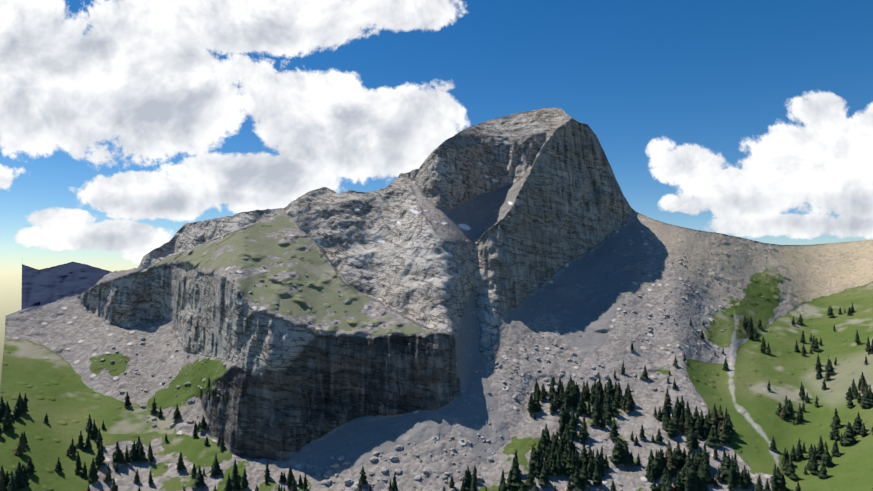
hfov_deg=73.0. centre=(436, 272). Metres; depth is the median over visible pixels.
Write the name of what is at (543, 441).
conifer tree
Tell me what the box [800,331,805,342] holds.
larch
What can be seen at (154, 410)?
larch
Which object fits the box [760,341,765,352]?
larch
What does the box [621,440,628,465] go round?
conifer tree
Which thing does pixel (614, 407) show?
conifer tree
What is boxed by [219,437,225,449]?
larch
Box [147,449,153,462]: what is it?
larch
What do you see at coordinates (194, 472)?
larch
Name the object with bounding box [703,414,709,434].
larch
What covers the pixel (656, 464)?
conifer tree
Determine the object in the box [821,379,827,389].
larch
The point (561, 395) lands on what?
larch
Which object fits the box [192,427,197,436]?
larch
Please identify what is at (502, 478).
larch
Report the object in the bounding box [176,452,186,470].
conifer tree
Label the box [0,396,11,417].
conifer tree
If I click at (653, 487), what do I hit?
larch
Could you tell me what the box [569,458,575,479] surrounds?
conifer tree
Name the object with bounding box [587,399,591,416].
larch
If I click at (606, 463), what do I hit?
larch
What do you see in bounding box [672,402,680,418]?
larch
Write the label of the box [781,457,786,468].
larch
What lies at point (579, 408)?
larch
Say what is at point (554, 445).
larch
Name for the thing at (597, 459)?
conifer tree
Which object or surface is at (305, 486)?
larch
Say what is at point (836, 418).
conifer tree
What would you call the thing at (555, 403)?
larch
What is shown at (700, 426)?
conifer tree
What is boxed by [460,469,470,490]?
conifer tree
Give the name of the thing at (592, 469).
larch
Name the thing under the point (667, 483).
larch
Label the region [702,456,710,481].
larch
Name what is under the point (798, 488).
larch
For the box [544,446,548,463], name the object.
larch
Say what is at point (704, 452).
conifer tree
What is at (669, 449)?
conifer tree
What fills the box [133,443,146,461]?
conifer tree
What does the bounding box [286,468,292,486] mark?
conifer tree
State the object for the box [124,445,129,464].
larch
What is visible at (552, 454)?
larch
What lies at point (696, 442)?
larch
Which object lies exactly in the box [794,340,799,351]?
larch
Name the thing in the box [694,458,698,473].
larch
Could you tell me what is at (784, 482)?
larch
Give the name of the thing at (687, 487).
larch
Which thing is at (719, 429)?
larch
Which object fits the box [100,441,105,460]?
larch
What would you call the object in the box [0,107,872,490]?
terrain ground
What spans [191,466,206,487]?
conifer tree
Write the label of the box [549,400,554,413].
larch
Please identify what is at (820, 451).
conifer tree
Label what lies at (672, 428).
conifer tree
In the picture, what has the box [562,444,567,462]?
larch
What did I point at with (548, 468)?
larch
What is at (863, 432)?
larch
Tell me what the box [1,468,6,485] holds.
larch
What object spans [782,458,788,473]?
larch
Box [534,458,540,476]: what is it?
conifer tree
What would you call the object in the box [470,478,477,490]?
larch
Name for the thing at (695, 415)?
larch
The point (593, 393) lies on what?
larch
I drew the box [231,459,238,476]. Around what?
larch
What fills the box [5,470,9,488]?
larch
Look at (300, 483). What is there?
larch
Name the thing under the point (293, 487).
larch
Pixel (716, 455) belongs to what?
larch
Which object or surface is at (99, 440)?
larch
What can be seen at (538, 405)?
conifer tree
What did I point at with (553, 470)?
conifer tree
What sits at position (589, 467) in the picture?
larch
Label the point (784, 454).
larch
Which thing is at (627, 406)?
larch
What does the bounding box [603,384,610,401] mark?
larch
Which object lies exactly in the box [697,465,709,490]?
conifer tree
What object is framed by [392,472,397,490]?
larch
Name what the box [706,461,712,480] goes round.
larch
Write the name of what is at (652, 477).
larch
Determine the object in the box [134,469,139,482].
larch
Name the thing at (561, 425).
larch
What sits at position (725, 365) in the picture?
larch
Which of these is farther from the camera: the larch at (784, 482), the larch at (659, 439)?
the larch at (659, 439)
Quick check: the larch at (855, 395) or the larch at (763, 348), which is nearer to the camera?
the larch at (855, 395)
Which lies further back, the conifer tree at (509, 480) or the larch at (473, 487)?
the conifer tree at (509, 480)
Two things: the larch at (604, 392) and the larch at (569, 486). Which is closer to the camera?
the larch at (569, 486)
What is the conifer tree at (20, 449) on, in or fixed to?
on the terrain ground
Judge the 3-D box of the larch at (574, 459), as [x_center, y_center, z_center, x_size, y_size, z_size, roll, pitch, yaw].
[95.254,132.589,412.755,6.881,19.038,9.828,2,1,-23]
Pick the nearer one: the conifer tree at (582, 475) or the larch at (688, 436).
the conifer tree at (582, 475)
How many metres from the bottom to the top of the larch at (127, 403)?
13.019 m
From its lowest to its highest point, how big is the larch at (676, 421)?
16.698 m
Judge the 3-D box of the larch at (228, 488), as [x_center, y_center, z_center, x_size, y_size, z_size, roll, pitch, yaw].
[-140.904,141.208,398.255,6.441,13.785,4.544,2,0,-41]
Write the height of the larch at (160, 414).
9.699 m
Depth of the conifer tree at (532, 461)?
413.08 m
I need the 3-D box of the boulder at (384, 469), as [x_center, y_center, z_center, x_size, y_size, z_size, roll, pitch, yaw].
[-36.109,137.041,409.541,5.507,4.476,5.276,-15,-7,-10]
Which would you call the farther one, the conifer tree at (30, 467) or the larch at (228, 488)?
the larch at (228, 488)
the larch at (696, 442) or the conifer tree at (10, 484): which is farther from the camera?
the larch at (696, 442)
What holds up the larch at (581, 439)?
on the terrain ground
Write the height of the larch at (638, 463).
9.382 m
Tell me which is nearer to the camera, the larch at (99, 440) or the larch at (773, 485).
the larch at (773, 485)
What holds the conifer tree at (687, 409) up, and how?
on the terrain ground
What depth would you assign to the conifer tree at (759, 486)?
391.65 m
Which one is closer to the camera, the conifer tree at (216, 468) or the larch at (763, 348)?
the conifer tree at (216, 468)
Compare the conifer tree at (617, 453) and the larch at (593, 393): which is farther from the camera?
the larch at (593, 393)
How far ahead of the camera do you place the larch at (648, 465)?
406.56 m
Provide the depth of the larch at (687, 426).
446.58 m
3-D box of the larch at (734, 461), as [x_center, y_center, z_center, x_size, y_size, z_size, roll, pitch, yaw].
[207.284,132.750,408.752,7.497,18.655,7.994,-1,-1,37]
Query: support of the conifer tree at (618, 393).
on the terrain ground
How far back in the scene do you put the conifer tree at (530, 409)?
471.47 m
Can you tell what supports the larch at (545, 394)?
on the terrain ground
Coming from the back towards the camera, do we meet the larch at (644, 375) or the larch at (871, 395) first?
the larch at (644, 375)
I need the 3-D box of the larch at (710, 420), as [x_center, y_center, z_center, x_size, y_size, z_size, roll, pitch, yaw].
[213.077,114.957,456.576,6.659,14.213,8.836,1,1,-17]
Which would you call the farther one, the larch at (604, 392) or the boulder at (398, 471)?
the larch at (604, 392)
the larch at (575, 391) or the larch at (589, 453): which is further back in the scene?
the larch at (575, 391)
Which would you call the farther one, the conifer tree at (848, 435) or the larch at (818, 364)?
the larch at (818, 364)
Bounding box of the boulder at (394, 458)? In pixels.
[389,456,398,460]
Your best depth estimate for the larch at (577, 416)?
465.22 m
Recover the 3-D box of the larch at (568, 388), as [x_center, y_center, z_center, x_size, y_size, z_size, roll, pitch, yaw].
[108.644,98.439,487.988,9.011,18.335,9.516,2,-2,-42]
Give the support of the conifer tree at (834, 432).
on the terrain ground
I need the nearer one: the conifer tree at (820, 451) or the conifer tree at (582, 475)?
the conifer tree at (582, 475)
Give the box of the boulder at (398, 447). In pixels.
[395,445,402,449]
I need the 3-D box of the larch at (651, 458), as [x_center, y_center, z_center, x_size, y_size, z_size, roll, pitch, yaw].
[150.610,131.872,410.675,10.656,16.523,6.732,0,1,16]
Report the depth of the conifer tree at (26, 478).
354.03 m
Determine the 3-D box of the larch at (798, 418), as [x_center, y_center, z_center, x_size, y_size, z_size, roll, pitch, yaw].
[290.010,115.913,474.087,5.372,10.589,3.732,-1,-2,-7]
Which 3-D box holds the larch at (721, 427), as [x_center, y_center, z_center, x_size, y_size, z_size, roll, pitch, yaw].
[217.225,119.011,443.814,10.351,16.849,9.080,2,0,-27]
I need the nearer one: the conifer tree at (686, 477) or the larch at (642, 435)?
the conifer tree at (686, 477)
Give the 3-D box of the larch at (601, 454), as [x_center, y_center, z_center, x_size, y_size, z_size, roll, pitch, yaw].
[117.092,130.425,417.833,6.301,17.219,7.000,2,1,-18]
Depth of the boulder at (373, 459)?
417.61 m
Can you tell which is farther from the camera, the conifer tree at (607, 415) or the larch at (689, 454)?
the conifer tree at (607, 415)
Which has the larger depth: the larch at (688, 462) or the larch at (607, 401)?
the larch at (607, 401)
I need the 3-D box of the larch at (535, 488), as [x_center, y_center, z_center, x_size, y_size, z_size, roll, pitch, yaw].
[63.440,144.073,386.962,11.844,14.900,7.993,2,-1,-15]
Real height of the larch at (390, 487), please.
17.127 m
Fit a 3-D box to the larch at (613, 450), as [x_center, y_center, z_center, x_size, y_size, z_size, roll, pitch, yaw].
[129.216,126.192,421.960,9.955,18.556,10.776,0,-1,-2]
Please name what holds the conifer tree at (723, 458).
on the terrain ground
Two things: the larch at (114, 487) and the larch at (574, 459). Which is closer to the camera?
the larch at (114, 487)
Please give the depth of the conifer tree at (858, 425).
432.00 m
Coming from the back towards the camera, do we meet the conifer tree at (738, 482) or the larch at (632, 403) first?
the larch at (632, 403)
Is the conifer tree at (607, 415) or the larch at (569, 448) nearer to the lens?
the larch at (569, 448)
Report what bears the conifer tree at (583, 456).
on the terrain ground
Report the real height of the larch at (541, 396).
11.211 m
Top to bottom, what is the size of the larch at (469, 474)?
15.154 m
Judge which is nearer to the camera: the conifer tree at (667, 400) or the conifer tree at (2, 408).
the conifer tree at (2, 408)
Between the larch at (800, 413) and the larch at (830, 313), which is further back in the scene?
the larch at (830, 313)
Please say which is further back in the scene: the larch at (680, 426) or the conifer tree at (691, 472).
the larch at (680, 426)
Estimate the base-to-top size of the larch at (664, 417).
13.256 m
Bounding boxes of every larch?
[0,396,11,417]
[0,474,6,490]
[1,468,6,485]
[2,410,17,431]
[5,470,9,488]
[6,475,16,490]
[8,471,18,490]
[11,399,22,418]
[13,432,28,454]
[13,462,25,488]
[15,393,23,412]
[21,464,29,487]
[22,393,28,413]
[23,431,27,443]
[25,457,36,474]
[43,413,48,422]
[54,457,63,471]
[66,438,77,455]
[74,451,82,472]
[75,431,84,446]
[82,463,86,476]
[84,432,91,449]
[85,414,92,428]
[86,419,92,434]
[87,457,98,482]
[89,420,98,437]
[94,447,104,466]
[96,428,102,446]
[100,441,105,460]
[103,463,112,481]
[110,478,118,490]
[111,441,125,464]
[123,392,131,406]
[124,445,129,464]
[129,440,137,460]
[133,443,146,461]
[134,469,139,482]
[136,436,144,454]
[147,442,153,456]
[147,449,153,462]
[148,469,153,484]
[150,398,157,413]
[158,406,163,417]
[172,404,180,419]
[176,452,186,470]
[190,462,196,475]
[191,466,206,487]
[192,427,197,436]
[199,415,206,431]
[208,455,222,473]
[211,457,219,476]
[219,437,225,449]
[223,474,230,490]
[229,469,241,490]
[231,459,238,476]
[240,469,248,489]
[264,461,269,478]
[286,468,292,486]
[290,477,296,490]
[297,475,302,485]
[302,473,307,490]
[357,479,361,490]
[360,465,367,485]
[388,479,393,490]
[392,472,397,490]
[449,474,454,488]
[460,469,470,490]
[461,477,465,490]
[467,466,472,485]
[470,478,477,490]
[472,466,477,481]
[498,470,506,490]
[500,480,506,490]
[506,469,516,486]
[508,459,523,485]
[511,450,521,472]
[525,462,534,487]
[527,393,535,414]
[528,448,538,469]
[530,482,538,490]
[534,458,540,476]
[535,385,540,397]
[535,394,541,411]
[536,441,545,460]
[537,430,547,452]
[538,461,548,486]
[539,390,544,400]
[540,385,546,398]
[544,428,550,445]
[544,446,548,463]
[545,458,550,475]
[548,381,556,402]
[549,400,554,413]
[549,446,554,465]
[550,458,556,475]
[552,435,556,449]
[553,393,558,411]
[556,377,563,394]
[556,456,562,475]
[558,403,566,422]
[558,415,563,431]
[558,433,566,448]
[559,386,564,403]
[559,436,563,454]
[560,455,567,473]
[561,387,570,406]
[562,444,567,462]
[564,440,572,455]
[565,381,570,396]
[565,408,570,426]
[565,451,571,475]
[566,478,572,490]
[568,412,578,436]
[569,387,574,407]
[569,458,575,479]
[571,450,575,469]
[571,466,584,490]
[572,385,577,402]
[574,449,580,466]
[575,409,580,421]
[577,400,582,414]
[577,460,580,473]
[579,428,584,443]
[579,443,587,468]
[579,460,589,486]
[580,392,583,410]
[581,415,589,436]
[582,382,586,399]
[582,397,586,413]
[583,425,586,439]
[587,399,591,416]
[587,446,594,468]
[587,460,593,477]
[589,387,595,400]
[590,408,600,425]
[590,451,594,473]
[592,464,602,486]
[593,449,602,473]
[594,382,601,400]
[594,395,599,413]
[598,377,602,394]
[599,446,603,468]
[600,405,603,417]
[600,413,606,428]
[602,384,606,398]
[602,454,610,469]
[603,377,614,397]
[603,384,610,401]
[603,394,610,410]
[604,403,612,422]
[609,394,613,414]
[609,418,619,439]
[610,436,617,459]
[610,480,615,490]
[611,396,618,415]
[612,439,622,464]
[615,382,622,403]
[620,360,624,373]
[621,397,625,409]
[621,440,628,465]
[624,397,630,413]
[625,388,630,407]
[625,392,635,410]
[626,444,634,465]
[635,453,641,465]
[639,365,647,378]
[639,424,645,439]
[645,450,654,471]
[645,459,650,475]
[646,467,650,479]
[649,479,657,490]
[650,466,656,480]
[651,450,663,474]
[655,407,661,418]
[655,429,662,442]
[656,455,664,475]
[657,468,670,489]
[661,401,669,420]
[662,411,665,425]
[662,414,668,429]
[662,475,672,490]
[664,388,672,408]
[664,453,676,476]
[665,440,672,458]
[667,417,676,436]
[667,481,673,490]
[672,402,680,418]
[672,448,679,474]
[674,411,679,430]
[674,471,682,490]
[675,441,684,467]
[676,396,681,413]
[676,418,682,432]
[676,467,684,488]
[679,396,685,412]
[682,449,686,465]
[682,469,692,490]
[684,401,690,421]
[684,412,692,431]
[684,457,690,473]
[684,480,689,490]
[685,421,689,436]
[685,427,693,442]
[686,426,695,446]
[686,451,692,465]
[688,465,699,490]
[690,412,694,428]
[692,406,698,428]
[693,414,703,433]
[693,432,698,448]
[694,422,702,437]
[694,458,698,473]
[696,446,703,462]
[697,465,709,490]
[700,411,704,428]
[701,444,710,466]
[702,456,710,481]
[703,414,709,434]
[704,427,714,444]
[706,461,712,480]
[709,413,713,428]
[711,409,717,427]
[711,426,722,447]
[712,444,718,458]
[716,467,721,481]
[717,409,723,424]
[718,421,721,436]
[719,420,728,440]
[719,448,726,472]
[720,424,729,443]
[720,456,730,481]
[722,358,728,369]
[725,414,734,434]
[725,421,731,438]
[727,461,736,484]
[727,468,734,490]
[732,452,739,470]
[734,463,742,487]
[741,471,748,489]
[742,315,746,327]
[742,465,750,486]
[745,320,753,334]
[752,329,757,339]
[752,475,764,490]
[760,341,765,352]
[764,478,769,490]
[766,342,771,354]
[769,436,776,450]
[770,464,776,484]
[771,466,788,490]
[771,471,776,490]
[775,402,782,413]
[780,406,785,418]
[781,448,786,462]
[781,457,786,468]
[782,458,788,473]
[782,472,786,489]
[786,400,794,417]
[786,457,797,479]
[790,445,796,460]
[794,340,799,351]
[795,412,800,423]
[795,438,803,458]
[795,482,800,490]
[796,314,803,324]
[798,381,805,398]
[798,403,803,420]
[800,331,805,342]
[805,393,809,402]
[805,444,817,458]
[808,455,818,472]
[812,338,820,350]
[814,355,822,370]
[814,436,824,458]
[816,368,821,378]
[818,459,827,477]
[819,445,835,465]
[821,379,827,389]
[823,367,830,379]
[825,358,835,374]
[827,306,833,317]
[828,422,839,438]
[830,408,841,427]
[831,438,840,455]
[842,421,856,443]
[844,387,852,398]
[846,396,852,406]
[851,378,857,394]
[853,386,857,397]
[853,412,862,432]
[854,330,860,343]
[860,372,865,385]
[860,380,864,390]
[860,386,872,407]
[860,423,866,435]
[865,337,871,353]
[868,385,872,401]
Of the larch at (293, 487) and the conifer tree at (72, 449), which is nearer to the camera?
the larch at (293, 487)
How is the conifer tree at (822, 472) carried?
on the terrain ground
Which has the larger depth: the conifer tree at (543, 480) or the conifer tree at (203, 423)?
the conifer tree at (203, 423)
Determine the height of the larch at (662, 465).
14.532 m
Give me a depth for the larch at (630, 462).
417.24 m
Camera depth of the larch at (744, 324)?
623.59 m
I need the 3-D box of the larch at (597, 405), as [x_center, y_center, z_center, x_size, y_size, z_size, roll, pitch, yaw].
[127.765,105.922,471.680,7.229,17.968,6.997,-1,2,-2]
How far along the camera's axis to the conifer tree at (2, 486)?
336.87 m
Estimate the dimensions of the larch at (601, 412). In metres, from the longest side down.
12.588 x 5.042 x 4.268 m
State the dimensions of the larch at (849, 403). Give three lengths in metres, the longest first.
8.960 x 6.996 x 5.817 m
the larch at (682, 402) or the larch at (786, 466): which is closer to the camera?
the larch at (786, 466)
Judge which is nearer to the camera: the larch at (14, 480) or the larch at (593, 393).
the larch at (14, 480)
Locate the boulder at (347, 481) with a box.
[344,479,351,484]
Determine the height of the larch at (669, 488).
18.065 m
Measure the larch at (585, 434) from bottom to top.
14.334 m
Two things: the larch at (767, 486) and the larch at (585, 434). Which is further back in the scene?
the larch at (585, 434)
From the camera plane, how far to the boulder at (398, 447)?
427.08 m
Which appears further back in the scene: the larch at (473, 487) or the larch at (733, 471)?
the larch at (733, 471)
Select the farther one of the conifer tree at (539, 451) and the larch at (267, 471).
the conifer tree at (539, 451)
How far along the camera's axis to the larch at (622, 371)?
523.69 m
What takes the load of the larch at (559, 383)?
on the terrain ground
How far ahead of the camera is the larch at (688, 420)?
451.06 m
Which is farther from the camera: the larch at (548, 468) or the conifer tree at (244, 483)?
the larch at (548, 468)
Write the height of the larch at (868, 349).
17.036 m
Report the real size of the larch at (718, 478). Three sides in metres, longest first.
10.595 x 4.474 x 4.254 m
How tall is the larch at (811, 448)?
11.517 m
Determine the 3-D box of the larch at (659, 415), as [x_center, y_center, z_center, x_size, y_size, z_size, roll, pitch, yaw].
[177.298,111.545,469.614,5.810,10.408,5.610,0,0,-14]
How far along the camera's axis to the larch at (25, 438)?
392.09 m
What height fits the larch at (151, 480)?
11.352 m
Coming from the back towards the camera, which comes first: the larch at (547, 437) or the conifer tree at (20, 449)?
the larch at (547, 437)
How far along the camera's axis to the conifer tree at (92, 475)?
389.71 m
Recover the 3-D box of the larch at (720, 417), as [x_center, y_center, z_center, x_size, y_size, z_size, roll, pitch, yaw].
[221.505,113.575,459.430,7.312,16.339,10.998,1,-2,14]
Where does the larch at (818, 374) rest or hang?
on the terrain ground
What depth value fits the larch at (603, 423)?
457.82 m
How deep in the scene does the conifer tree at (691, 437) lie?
434.61 m
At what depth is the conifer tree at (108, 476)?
394.74 m
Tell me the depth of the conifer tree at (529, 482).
399.58 m
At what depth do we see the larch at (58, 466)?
385.86 m
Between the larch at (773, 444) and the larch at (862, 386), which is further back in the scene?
the larch at (862, 386)
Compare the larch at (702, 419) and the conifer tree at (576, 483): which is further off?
the larch at (702, 419)
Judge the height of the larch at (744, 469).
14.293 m
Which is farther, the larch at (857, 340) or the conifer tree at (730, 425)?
the larch at (857, 340)
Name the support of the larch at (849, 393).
on the terrain ground
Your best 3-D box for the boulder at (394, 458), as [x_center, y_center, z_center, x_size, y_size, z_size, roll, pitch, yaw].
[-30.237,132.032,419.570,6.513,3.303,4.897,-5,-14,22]
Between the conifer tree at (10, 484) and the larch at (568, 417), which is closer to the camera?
the conifer tree at (10, 484)
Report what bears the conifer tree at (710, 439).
on the terrain ground
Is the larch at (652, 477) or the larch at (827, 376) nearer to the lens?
the larch at (652, 477)
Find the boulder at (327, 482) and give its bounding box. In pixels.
[324,480,331,484]
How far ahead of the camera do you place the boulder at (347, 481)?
401.70 m
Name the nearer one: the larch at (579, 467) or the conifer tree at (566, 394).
the larch at (579, 467)
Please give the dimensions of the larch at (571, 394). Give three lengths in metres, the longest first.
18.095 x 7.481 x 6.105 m
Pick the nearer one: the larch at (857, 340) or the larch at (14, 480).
the larch at (14, 480)
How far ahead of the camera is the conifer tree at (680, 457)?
414.84 m
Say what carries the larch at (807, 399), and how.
on the terrain ground
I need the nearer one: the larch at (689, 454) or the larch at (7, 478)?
the larch at (7, 478)
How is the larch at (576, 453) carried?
on the terrain ground
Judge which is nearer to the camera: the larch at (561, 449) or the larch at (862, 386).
the larch at (561, 449)
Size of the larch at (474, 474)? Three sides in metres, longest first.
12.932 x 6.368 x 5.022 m
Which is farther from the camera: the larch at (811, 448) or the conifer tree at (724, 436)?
the conifer tree at (724, 436)
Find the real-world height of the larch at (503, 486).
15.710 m
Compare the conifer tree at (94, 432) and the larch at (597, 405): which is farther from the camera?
the larch at (597, 405)
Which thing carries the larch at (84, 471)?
on the terrain ground
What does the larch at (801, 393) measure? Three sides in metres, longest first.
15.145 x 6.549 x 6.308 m
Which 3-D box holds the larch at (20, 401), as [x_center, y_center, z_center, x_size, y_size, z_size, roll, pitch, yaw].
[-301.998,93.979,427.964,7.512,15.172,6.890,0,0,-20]
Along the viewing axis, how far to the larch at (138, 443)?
426.16 m
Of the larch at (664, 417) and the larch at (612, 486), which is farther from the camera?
the larch at (664, 417)
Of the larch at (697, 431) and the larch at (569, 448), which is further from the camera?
the larch at (697, 431)
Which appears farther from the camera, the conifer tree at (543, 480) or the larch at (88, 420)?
the larch at (88, 420)
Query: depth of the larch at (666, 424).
454.63 m
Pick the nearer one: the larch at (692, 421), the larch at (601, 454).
the larch at (601, 454)
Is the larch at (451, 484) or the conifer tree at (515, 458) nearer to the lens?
the larch at (451, 484)
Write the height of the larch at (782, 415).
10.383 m
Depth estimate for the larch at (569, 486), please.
386.53 m
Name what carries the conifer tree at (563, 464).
on the terrain ground
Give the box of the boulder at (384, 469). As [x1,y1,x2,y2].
[381,466,387,473]
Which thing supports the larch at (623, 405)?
on the terrain ground
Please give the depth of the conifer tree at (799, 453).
428.52 m
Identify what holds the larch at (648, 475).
on the terrain ground
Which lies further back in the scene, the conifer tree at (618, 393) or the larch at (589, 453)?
the conifer tree at (618, 393)
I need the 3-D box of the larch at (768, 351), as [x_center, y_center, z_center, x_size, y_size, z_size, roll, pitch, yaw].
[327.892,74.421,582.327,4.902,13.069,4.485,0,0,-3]
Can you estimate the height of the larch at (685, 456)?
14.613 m
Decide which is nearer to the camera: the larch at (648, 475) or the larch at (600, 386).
the larch at (648, 475)
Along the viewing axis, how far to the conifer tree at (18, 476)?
349.30 m
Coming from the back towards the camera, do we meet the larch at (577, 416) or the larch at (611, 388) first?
the larch at (611, 388)
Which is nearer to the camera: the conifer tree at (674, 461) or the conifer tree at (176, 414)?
the conifer tree at (674, 461)
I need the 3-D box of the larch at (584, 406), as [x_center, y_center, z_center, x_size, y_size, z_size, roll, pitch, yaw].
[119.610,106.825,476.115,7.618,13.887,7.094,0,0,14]
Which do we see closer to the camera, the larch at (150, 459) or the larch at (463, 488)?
the larch at (463, 488)
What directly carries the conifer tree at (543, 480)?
on the terrain ground
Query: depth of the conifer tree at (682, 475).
394.91 m
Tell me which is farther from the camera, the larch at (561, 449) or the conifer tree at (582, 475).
the larch at (561, 449)
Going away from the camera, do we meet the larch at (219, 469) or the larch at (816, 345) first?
the larch at (219, 469)
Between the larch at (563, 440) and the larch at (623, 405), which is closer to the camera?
the larch at (563, 440)
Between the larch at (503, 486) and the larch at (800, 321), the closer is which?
the larch at (503, 486)
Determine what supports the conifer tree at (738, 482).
on the terrain ground
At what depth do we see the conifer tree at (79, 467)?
393.38 m
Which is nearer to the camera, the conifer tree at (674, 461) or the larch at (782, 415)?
the conifer tree at (674, 461)
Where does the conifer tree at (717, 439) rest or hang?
on the terrain ground
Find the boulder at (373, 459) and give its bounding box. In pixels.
[370,456,377,461]
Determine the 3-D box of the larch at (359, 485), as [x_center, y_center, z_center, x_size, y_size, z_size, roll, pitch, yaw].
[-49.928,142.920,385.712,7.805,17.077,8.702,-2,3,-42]
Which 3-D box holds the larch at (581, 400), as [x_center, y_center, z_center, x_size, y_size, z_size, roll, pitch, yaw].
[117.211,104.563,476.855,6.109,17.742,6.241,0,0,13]
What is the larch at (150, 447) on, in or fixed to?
on the terrain ground
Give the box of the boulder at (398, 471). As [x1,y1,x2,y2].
[394,469,401,473]
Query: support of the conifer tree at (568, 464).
on the terrain ground
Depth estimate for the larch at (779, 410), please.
483.98 m
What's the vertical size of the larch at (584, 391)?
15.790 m
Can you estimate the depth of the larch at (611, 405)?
474.07 m
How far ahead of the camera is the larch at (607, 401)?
474.73 m
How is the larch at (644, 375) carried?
on the terrain ground
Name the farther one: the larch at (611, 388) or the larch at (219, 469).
the larch at (611, 388)
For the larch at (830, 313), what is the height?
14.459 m
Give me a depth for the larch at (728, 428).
442.97 m
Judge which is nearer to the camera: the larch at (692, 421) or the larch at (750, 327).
the larch at (692, 421)
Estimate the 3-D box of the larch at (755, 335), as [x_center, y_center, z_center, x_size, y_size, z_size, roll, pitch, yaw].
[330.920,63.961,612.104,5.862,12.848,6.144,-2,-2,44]
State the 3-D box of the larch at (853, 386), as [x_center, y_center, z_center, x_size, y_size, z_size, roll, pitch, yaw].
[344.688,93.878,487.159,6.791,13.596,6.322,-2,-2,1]
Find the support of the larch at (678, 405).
on the terrain ground
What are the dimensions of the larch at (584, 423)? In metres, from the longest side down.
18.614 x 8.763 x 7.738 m
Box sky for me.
[0,0,872,386]
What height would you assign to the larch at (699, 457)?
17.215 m
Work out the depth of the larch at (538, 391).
490.92 m
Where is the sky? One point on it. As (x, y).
(125, 124)
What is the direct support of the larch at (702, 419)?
on the terrain ground

